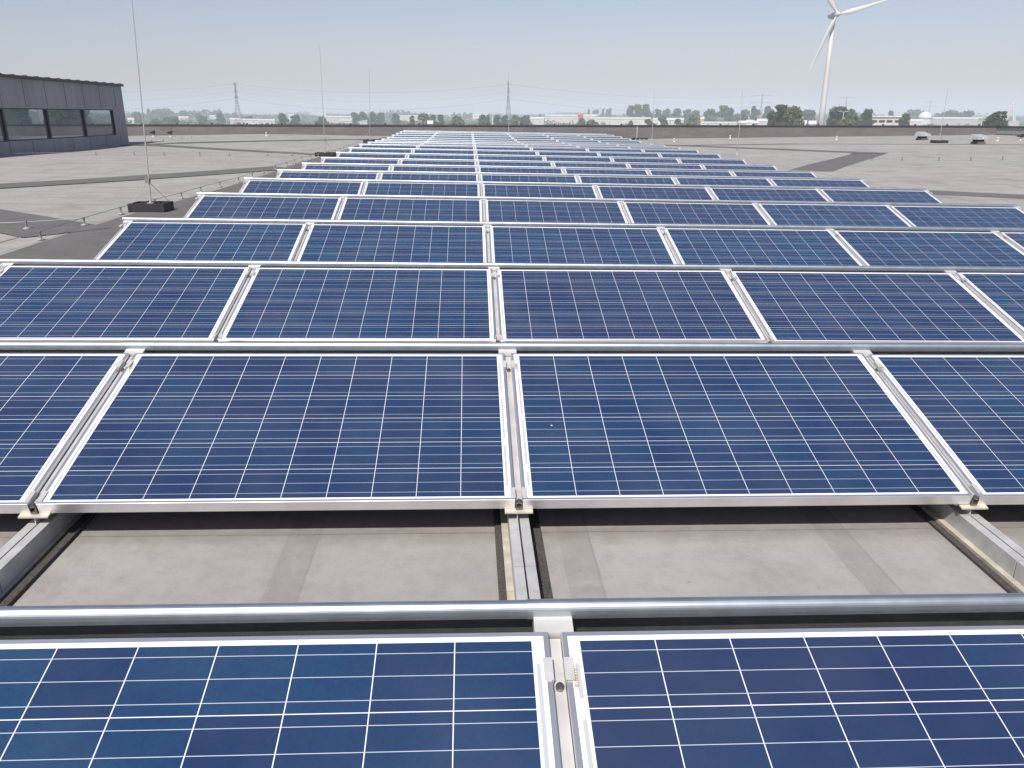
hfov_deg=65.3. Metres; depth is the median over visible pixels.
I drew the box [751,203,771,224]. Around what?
panel bracket
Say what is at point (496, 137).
solar panel
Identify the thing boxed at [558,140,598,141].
solar panel
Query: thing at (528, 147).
wind deflector
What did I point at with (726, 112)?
tree
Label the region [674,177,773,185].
solar panel
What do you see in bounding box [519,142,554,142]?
solar panel
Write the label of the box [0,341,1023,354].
wind deflector
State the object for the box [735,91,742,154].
lightning rod
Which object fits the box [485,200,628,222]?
solar panel
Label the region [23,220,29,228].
wire holder
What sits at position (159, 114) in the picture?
tree
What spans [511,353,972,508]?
solar panel
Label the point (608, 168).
wind deflector
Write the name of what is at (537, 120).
shed
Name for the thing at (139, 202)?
lightning wire
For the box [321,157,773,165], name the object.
wind deflector
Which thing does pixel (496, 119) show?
tree
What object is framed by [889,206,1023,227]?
solar panel
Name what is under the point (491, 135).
solar panel
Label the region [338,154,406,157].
solar panel
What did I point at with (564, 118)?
shed
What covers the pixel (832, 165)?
roofing felt strip
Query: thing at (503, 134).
wind deflector
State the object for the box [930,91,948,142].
lightning rod
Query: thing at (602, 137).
solar panel
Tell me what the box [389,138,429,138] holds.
solar panel
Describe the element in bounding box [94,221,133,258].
panel bracket
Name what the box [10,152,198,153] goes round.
lightning wire
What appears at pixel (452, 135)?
solar panel
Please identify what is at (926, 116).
storage dome
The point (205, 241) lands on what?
solar panel
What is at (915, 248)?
solar panel
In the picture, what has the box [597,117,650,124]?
shed
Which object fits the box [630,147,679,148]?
solar panel
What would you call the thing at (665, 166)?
solar panel
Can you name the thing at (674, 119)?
shed
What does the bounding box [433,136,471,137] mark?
solar panel
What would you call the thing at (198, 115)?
tree
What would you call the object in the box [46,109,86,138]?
window
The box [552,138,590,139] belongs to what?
solar panel
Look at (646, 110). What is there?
tree
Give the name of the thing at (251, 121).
shed
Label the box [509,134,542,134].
solar panel
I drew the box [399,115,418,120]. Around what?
shed
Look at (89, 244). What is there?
roofing felt strip
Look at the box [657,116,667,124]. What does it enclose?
tree
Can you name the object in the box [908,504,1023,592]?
ground rail
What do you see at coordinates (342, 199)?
panel bracket
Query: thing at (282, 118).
tree
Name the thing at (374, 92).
overhead wire
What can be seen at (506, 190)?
solar panel
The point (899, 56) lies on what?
sky
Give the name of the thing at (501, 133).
wind deflector
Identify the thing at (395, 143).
solar panel
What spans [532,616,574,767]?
panel bracket
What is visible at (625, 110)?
overhead wire
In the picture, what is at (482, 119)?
tree
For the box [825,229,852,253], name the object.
panel bracket
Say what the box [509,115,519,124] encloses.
tree
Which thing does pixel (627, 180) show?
solar panel
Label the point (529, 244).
solar panel
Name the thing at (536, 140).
solar panel
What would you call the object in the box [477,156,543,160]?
solar panel
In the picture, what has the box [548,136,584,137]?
solar panel
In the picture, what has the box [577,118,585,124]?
tree
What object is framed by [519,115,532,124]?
tree
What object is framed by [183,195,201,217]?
panel bracket
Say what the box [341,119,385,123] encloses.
shed
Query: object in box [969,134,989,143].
roof vent
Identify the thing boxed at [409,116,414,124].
tree
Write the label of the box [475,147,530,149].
solar panel
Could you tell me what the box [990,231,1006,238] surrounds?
panel bracket
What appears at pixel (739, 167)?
solar panel
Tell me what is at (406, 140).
solar panel
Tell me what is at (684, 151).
solar panel
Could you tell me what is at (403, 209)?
solar panel
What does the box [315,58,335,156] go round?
lightning rod
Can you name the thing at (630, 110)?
tree
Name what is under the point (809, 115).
tree
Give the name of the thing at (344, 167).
solar panel
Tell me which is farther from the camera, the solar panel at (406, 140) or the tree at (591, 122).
the tree at (591, 122)
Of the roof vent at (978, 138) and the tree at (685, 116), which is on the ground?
the tree at (685, 116)
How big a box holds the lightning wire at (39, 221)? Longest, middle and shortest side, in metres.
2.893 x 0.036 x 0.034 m
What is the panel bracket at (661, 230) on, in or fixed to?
attached to the ground rail at (993, 553)
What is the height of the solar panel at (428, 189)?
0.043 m
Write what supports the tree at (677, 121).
on the ground
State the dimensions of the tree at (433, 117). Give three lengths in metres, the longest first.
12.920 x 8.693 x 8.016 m
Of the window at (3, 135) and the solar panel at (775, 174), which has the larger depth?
the window at (3, 135)
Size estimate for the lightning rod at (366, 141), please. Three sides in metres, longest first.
3.147 x 0.550 x 0.440 m
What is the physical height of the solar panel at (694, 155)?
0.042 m
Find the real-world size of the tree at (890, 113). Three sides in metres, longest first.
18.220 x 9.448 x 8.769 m
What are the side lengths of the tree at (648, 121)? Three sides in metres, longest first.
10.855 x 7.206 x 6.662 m
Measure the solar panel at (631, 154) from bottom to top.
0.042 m
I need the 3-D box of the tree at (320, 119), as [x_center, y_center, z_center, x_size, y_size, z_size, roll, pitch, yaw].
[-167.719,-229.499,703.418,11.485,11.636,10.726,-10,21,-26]
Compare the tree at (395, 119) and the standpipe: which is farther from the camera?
the tree at (395, 119)
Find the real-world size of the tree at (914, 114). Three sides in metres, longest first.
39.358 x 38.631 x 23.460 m
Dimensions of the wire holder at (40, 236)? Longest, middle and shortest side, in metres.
0.098 x 0.084 x 0.080 m
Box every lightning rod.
[127,0,173,211]
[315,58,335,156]
[363,71,374,142]
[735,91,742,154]
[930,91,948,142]
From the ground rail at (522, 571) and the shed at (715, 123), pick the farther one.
the shed at (715, 123)
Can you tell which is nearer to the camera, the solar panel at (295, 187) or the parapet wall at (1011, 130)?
the solar panel at (295, 187)
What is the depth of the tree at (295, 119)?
719.70 m
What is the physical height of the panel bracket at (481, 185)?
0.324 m
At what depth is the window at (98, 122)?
30.24 m
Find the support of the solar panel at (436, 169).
attached to the panel bracket
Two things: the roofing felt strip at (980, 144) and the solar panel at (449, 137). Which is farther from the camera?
the roofing felt strip at (980, 144)
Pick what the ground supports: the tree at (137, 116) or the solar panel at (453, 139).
the tree at (137, 116)
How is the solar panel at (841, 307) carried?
attached to the panel bracket at (961, 278)
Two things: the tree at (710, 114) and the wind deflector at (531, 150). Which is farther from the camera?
the tree at (710, 114)
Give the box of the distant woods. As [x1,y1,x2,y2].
[125,108,1023,121]
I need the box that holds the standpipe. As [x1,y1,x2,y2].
[632,126,647,139]
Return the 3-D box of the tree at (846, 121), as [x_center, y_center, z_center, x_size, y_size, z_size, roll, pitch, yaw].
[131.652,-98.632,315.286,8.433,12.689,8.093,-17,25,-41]
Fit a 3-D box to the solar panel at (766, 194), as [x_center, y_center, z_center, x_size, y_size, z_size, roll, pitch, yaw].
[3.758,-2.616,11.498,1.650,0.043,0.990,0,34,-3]
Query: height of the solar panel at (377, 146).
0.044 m
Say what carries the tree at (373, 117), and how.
on the ground
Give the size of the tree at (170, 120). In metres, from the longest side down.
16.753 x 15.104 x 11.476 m
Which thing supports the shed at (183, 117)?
on the ground
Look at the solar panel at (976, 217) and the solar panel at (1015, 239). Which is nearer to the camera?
the solar panel at (1015, 239)
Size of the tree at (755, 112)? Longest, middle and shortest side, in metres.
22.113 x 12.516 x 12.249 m
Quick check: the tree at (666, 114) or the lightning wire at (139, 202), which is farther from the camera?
the tree at (666, 114)
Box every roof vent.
[914,132,930,139]
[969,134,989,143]
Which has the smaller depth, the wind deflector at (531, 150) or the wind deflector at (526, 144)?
the wind deflector at (531, 150)
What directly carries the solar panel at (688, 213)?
attached to the panel bracket at (759, 209)
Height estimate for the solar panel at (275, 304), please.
0.043 m
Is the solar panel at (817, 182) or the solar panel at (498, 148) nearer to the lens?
the solar panel at (817, 182)
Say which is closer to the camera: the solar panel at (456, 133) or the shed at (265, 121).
the solar panel at (456, 133)
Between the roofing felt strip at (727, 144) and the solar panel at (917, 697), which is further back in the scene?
the roofing felt strip at (727, 144)
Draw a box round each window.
[0,108,7,141]
[2,108,50,141]
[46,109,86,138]
[83,109,115,136]
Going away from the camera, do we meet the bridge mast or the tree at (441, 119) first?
the bridge mast
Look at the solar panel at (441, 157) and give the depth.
19.52 m
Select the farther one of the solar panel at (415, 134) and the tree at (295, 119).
the tree at (295, 119)
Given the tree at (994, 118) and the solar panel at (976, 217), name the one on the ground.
the tree at (994, 118)
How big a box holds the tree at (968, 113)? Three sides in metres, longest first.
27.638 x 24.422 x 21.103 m
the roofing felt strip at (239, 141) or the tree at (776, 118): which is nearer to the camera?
the roofing felt strip at (239, 141)
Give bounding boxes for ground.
[142,114,1022,124]
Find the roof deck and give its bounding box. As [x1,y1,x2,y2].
[0,134,1023,605]
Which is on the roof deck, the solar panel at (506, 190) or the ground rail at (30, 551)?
the ground rail at (30, 551)
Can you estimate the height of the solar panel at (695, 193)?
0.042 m
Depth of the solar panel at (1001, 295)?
5.60 m
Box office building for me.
[857,116,901,124]
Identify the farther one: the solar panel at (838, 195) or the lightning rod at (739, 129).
the lightning rod at (739, 129)
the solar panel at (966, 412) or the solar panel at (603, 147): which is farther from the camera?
the solar panel at (603, 147)
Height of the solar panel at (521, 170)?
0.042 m
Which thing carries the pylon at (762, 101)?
on the ground
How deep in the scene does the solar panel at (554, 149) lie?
23.79 m
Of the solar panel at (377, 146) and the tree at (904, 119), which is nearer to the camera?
the solar panel at (377, 146)
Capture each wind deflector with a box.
[0,258,1023,272]
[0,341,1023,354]
[0,593,1023,639]
[122,217,1023,231]
[197,192,1016,206]
[244,177,925,190]
[277,169,861,179]
[302,162,812,172]
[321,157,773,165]
[336,152,743,159]
[349,147,718,153]
[359,144,697,149]
[368,142,679,147]
[375,140,664,145]
[381,139,651,143]
[387,137,640,140]
[394,135,630,138]
[396,133,621,136]
[400,131,612,135]
[403,130,591,133]
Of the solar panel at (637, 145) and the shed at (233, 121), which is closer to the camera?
the solar panel at (637, 145)
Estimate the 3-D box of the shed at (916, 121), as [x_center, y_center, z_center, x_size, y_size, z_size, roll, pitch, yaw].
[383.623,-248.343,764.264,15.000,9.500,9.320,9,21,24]
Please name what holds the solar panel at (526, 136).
attached to the panel bracket
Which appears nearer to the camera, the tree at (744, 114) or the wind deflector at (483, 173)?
the wind deflector at (483, 173)
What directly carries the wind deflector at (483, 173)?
on the ground rail
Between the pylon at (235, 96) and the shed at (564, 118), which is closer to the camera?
the pylon at (235, 96)
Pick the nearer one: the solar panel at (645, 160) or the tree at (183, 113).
the solar panel at (645, 160)
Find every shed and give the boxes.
[178,116,188,122]
[229,118,238,123]
[239,119,258,123]
[259,119,274,123]
[310,113,325,119]
[326,116,351,122]
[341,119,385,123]
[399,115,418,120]
[472,112,487,118]
[529,117,543,124]
[545,114,577,123]
[578,113,583,121]
[583,114,597,121]
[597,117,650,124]
[652,118,669,124]
[670,118,683,124]
[701,121,736,124]
[757,119,767,124]
[808,121,816,124]
[909,119,922,124]
[932,117,981,124]
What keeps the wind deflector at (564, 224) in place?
on the ground rail
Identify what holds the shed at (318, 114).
on the ground
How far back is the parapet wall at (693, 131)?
46.57 m
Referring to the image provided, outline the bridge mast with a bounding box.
[1002,103,1019,125]
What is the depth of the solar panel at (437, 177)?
13.47 m
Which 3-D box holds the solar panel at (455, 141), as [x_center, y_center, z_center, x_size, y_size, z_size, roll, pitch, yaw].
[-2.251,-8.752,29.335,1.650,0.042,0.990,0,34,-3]
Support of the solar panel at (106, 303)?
attached to the panel bracket at (215, 337)
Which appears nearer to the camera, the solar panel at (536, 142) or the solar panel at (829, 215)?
the solar panel at (829, 215)
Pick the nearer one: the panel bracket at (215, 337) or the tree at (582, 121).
the panel bracket at (215, 337)
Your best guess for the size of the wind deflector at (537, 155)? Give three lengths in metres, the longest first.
10.132 x 0.447 x 0.157 m
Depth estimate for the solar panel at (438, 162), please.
17.52 m
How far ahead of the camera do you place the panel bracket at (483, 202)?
9.54 m
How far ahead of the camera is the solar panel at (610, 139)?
34.00 m
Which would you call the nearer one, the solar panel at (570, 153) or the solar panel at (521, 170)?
the solar panel at (521, 170)
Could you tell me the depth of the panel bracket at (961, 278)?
5.76 m
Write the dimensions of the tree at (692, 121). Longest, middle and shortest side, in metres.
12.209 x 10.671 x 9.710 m
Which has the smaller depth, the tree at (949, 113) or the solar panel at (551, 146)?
the solar panel at (551, 146)
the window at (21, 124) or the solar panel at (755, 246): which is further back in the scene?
the window at (21, 124)
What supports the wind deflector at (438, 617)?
on the ground rail
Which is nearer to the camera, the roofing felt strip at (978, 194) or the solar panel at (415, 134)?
the roofing felt strip at (978, 194)
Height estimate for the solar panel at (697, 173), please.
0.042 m
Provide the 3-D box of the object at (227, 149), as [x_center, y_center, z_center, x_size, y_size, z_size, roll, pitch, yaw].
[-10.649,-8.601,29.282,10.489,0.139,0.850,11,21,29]
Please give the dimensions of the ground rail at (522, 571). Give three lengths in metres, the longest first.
42.600 x 0.259 x 0.170 m
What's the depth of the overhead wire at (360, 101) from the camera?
795.83 m
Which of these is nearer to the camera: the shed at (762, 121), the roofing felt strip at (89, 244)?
the roofing felt strip at (89, 244)
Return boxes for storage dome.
[917,111,931,124]
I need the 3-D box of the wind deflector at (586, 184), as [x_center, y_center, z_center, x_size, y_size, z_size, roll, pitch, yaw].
[1.190,-2.776,11.931,10.132,0.447,0.157,0,19,-3]
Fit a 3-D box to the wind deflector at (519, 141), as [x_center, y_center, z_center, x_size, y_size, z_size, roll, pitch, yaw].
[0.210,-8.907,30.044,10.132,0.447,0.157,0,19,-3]
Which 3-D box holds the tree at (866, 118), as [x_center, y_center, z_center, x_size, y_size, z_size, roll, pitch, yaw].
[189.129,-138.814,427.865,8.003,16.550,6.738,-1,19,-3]
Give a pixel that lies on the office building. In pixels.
(884, 120)
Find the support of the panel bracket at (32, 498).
attached to the ground rail at (30, 551)
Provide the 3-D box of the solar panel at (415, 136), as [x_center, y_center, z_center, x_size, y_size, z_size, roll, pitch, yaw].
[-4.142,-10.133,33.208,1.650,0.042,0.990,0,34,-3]
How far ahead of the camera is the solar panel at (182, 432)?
3.10 m
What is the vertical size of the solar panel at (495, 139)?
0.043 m
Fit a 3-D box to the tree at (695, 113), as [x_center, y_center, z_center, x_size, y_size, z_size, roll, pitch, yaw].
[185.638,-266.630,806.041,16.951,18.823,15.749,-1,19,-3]
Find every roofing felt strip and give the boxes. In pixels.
[0,137,386,258]
[0,166,295,187]
[0,209,111,236]
[123,139,367,145]
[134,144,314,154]
[656,144,875,152]
[673,144,753,145]
[791,153,885,171]
[929,190,1023,198]
[941,144,1019,144]
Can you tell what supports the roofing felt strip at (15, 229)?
on the roof deck
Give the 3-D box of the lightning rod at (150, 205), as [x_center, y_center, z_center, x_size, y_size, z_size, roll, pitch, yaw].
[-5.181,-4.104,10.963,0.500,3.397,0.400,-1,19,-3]
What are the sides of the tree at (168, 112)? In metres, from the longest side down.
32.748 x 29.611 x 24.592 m
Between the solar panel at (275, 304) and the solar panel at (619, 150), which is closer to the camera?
the solar panel at (275, 304)
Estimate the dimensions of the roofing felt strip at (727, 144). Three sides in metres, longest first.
6.103 x 0.350 x 0.077 m
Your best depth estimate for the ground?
1411.20 m
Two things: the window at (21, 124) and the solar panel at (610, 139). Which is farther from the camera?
the solar panel at (610, 139)
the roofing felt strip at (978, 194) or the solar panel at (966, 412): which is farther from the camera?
the roofing felt strip at (978, 194)
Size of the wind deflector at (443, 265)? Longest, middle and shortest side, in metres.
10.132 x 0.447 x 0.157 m
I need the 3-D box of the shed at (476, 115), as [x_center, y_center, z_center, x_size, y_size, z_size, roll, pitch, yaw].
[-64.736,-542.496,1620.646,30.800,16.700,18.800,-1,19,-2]
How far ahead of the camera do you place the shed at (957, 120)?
856.62 m
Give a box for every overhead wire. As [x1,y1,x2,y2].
[236,91,503,101]
[239,84,506,92]
[513,99,756,111]
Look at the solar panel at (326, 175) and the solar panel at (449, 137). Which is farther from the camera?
the solar panel at (449, 137)
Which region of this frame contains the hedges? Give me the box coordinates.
[126,118,1023,125]
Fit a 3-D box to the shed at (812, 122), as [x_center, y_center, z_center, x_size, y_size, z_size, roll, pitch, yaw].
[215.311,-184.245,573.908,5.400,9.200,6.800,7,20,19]
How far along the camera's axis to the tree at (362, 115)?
861.43 m
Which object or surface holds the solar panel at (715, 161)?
attached to the panel bracket
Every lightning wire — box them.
[0,138,368,242]
[0,218,79,223]
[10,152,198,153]
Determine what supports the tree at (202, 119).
on the ground
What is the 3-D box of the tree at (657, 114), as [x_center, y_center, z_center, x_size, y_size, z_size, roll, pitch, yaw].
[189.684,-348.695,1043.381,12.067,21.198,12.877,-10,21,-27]
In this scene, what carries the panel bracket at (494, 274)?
attached to the ground rail at (522, 571)
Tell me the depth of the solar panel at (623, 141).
32.00 m
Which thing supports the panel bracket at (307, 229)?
attached to the ground rail at (30, 551)
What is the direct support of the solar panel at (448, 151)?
attached to the panel bracket
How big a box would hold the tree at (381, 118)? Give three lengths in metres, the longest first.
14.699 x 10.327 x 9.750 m
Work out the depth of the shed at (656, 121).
855.99 m
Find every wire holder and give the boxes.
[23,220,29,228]
[37,231,44,239]
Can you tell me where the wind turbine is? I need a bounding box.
[810,0,886,124]
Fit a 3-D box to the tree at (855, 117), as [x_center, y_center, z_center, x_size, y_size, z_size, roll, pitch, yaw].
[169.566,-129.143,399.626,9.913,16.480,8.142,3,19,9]
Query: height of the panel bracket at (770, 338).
0.324 m
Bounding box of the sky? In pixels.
[0,0,1023,115]
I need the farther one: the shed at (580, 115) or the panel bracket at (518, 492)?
the shed at (580, 115)
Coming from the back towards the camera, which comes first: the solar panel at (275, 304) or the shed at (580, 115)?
the shed at (580, 115)
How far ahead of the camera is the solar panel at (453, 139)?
31.66 m
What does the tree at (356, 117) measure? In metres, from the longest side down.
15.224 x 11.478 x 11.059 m
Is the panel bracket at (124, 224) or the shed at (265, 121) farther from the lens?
the shed at (265, 121)
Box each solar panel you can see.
[0,265,250,341]
[0,353,129,513]
[0,632,560,767]
[36,353,514,512]
[95,222,307,260]
[185,195,341,219]
[218,267,495,341]
[240,180,363,193]
[277,171,378,178]
[296,224,487,262]
[303,165,390,170]
[322,159,399,163]
[337,198,482,221]
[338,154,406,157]
[350,149,412,152]
[361,145,416,147]
[362,182,479,195]
[370,143,420,144]
[379,173,478,180]
[385,140,427,140]
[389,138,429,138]
[391,166,476,171]
[393,136,432,137]
[397,134,434,134]
[400,160,475,164]
[407,155,474,159]
[413,150,474,153]
[418,146,473,148]
[423,144,472,145]
[429,140,472,141]
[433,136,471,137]
[434,139,472,139]
[435,134,471,135]
[442,133,471,133]
[473,135,509,136]
[474,137,511,138]
[474,139,514,140]
[475,145,520,145]
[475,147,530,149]
[476,151,536,154]
[477,143,506,143]
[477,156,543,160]
[477,161,552,166]
[479,167,563,172]
[480,174,577,182]
[482,184,597,197]
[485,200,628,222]
[489,226,677,263]
[496,269,767,342]
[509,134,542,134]
[510,135,546,136]
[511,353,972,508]
[513,137,551,138]
[516,140,556,140]
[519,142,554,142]
[527,146,576,146]
[532,148,586,150]
[537,144,569,144]
[537,152,598,155]
[544,157,611,161]
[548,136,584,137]
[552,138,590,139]
[553,162,628,167]
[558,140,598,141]
[560,625,1023,767]
[564,169,648,174]
[578,146,628,147]
[578,176,675,183]
[579,135,611,135]
[585,137,620,137]
[587,149,642,151]
[592,139,629,139]
[596,186,714,199]
[599,141,640,142]
[599,153,659,156]
[612,158,679,162]
[618,145,663,146]
[622,202,770,224]
[628,164,702,168]
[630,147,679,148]
[644,150,698,152]
[648,170,732,175]
[659,154,720,157]
[663,228,863,265]
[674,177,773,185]
[678,159,746,163]
[702,165,776,169]
[708,188,829,201]
[729,271,1023,342]
[731,171,815,176]
[757,204,911,226]
[769,179,868,186]
[819,189,941,202]
[832,230,1023,266]
[867,354,1023,504]
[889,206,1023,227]
[954,272,1023,335]
[998,232,1023,251]
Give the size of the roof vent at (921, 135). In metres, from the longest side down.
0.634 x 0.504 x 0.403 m
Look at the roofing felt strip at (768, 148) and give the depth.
34.16 m
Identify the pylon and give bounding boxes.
[233,82,242,123]
[506,81,510,123]
[753,94,771,117]
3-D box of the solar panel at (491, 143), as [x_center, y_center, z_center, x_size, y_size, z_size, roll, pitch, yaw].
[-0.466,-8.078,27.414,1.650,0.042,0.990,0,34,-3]
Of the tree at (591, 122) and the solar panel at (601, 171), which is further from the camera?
the tree at (591, 122)
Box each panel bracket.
[0,263,15,272]
[18,349,147,523]
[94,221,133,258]
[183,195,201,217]
[211,265,261,341]
[293,223,314,260]
[335,197,346,219]
[478,183,483,195]
[480,199,486,220]
[483,225,491,261]
[488,267,502,341]
[498,350,532,519]
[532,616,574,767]
[617,201,629,222]
[656,227,678,263]
[720,269,773,342]
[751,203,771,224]
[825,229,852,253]
[849,350,988,515]
[942,271,1023,337]
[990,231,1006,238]
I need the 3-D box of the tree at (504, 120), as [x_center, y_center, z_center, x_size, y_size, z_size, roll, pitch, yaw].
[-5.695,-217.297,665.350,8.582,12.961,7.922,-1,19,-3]
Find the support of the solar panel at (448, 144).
attached to the panel bracket
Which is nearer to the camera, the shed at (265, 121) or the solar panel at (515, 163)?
the solar panel at (515, 163)
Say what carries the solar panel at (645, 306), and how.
attached to the panel bracket at (770, 338)
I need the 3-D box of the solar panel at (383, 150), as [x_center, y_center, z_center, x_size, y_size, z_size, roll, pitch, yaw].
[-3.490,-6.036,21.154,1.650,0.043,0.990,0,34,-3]
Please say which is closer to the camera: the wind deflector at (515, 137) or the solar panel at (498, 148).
the solar panel at (498, 148)
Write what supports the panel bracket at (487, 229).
attached to the ground rail at (522, 571)
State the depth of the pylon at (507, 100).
797.05 m
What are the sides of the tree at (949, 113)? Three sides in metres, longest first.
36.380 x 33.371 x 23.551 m
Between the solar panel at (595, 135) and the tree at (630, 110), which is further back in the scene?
the tree at (630, 110)
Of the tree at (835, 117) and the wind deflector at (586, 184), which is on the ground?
the tree at (835, 117)
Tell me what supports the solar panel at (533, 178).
attached to the panel bracket
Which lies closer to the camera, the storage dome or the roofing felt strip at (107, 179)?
the roofing felt strip at (107, 179)
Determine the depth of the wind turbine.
395.15 m
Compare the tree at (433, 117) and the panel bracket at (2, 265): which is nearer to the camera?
the panel bracket at (2, 265)
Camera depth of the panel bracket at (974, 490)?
2.98 m
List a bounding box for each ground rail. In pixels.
[0,513,96,605]
[493,509,552,599]
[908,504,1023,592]
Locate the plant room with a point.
(983, 120)
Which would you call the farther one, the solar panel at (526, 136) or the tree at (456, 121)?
the tree at (456, 121)
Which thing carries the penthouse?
on the roof deck
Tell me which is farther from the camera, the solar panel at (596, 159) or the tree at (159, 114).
the tree at (159, 114)
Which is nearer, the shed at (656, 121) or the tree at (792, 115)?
the tree at (792, 115)
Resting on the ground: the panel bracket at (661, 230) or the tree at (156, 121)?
the tree at (156, 121)
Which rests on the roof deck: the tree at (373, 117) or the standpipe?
the standpipe
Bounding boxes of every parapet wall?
[126,124,996,138]
[995,126,1023,135]
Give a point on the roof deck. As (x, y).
(122, 558)
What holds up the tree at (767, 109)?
on the ground
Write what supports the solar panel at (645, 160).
attached to the panel bracket
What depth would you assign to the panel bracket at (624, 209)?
9.63 m
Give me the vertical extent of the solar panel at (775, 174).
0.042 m
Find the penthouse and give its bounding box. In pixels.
[0,73,128,155]
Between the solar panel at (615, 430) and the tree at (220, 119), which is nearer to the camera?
the solar panel at (615, 430)
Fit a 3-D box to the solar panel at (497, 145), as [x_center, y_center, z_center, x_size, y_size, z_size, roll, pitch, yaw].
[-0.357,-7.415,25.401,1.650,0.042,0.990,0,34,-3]
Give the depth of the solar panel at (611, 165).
17.69 m
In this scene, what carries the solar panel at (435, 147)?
attached to the panel bracket
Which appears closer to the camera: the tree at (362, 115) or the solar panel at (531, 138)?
the solar panel at (531, 138)
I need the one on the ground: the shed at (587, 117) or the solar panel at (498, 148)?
the shed at (587, 117)
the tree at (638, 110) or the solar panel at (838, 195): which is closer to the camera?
the solar panel at (838, 195)
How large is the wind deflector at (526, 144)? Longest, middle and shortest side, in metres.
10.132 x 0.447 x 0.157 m
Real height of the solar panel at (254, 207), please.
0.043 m
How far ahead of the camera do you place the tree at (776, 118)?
321.96 m
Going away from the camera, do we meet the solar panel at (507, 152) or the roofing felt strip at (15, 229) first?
the roofing felt strip at (15, 229)
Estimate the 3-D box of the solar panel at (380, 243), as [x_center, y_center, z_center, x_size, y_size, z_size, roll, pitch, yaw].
[-1.050,-1.214,7.181,1.650,0.042,0.990,0,34,-3]
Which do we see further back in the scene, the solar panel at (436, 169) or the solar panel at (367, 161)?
the solar panel at (367, 161)
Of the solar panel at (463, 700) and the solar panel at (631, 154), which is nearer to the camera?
the solar panel at (463, 700)
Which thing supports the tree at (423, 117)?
on the ground
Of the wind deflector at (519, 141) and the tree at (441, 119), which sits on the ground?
the tree at (441, 119)
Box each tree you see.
[130,111,143,122]
[147,109,166,119]
[148,118,160,123]
[161,117,178,123]
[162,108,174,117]
[177,110,191,119]
[195,113,201,121]
[197,116,207,123]
[215,113,225,123]
[278,113,289,123]
[290,115,299,123]
[314,116,326,123]
[351,112,360,123]
[358,111,368,119]
[367,111,378,123]
[377,112,384,123]
[391,114,400,123]
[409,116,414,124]
[417,113,433,124]
[430,114,438,124]
[438,115,444,124]
[449,118,464,124]
[478,114,487,124]
[493,115,501,124]
[500,115,507,124]
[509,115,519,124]
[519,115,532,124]
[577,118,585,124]
[586,119,598,124]
[605,108,611,116]
[626,105,636,116]
[634,104,642,116]
[642,104,653,118]
[644,119,653,124]
[654,109,661,117]
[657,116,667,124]
[662,108,671,120]
[671,108,681,117]
[674,118,683,124]
[681,109,690,123]
[685,116,698,124]
[688,110,701,124]
[702,108,718,121]
[717,105,736,121]
[734,109,750,124]
[750,106,760,120]
[762,106,773,118]
[766,104,787,124]
[781,105,804,124]
[802,109,815,124]
[826,106,848,124]
[838,118,854,124]
[846,108,861,124]
[860,108,873,124]
[888,110,893,115]
[898,113,910,124]
[905,108,924,118]
[934,109,957,116]
[954,110,974,116]
[984,111,1008,125]
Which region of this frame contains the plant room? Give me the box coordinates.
[978,118,985,124]
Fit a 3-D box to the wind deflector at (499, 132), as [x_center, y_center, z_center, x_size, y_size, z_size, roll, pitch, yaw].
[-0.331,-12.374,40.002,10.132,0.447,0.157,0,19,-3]
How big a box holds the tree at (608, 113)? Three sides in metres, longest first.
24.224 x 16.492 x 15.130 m
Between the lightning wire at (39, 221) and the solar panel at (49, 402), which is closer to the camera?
the solar panel at (49, 402)
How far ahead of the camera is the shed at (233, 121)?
950.17 m
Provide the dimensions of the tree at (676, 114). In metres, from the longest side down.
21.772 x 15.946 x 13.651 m
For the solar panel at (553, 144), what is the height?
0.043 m
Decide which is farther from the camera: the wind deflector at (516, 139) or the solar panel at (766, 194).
the wind deflector at (516, 139)
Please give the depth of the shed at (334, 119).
1139.25 m
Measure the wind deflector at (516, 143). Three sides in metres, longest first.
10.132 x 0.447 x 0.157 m
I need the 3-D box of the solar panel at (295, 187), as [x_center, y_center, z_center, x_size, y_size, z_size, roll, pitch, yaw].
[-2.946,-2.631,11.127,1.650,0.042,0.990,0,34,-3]

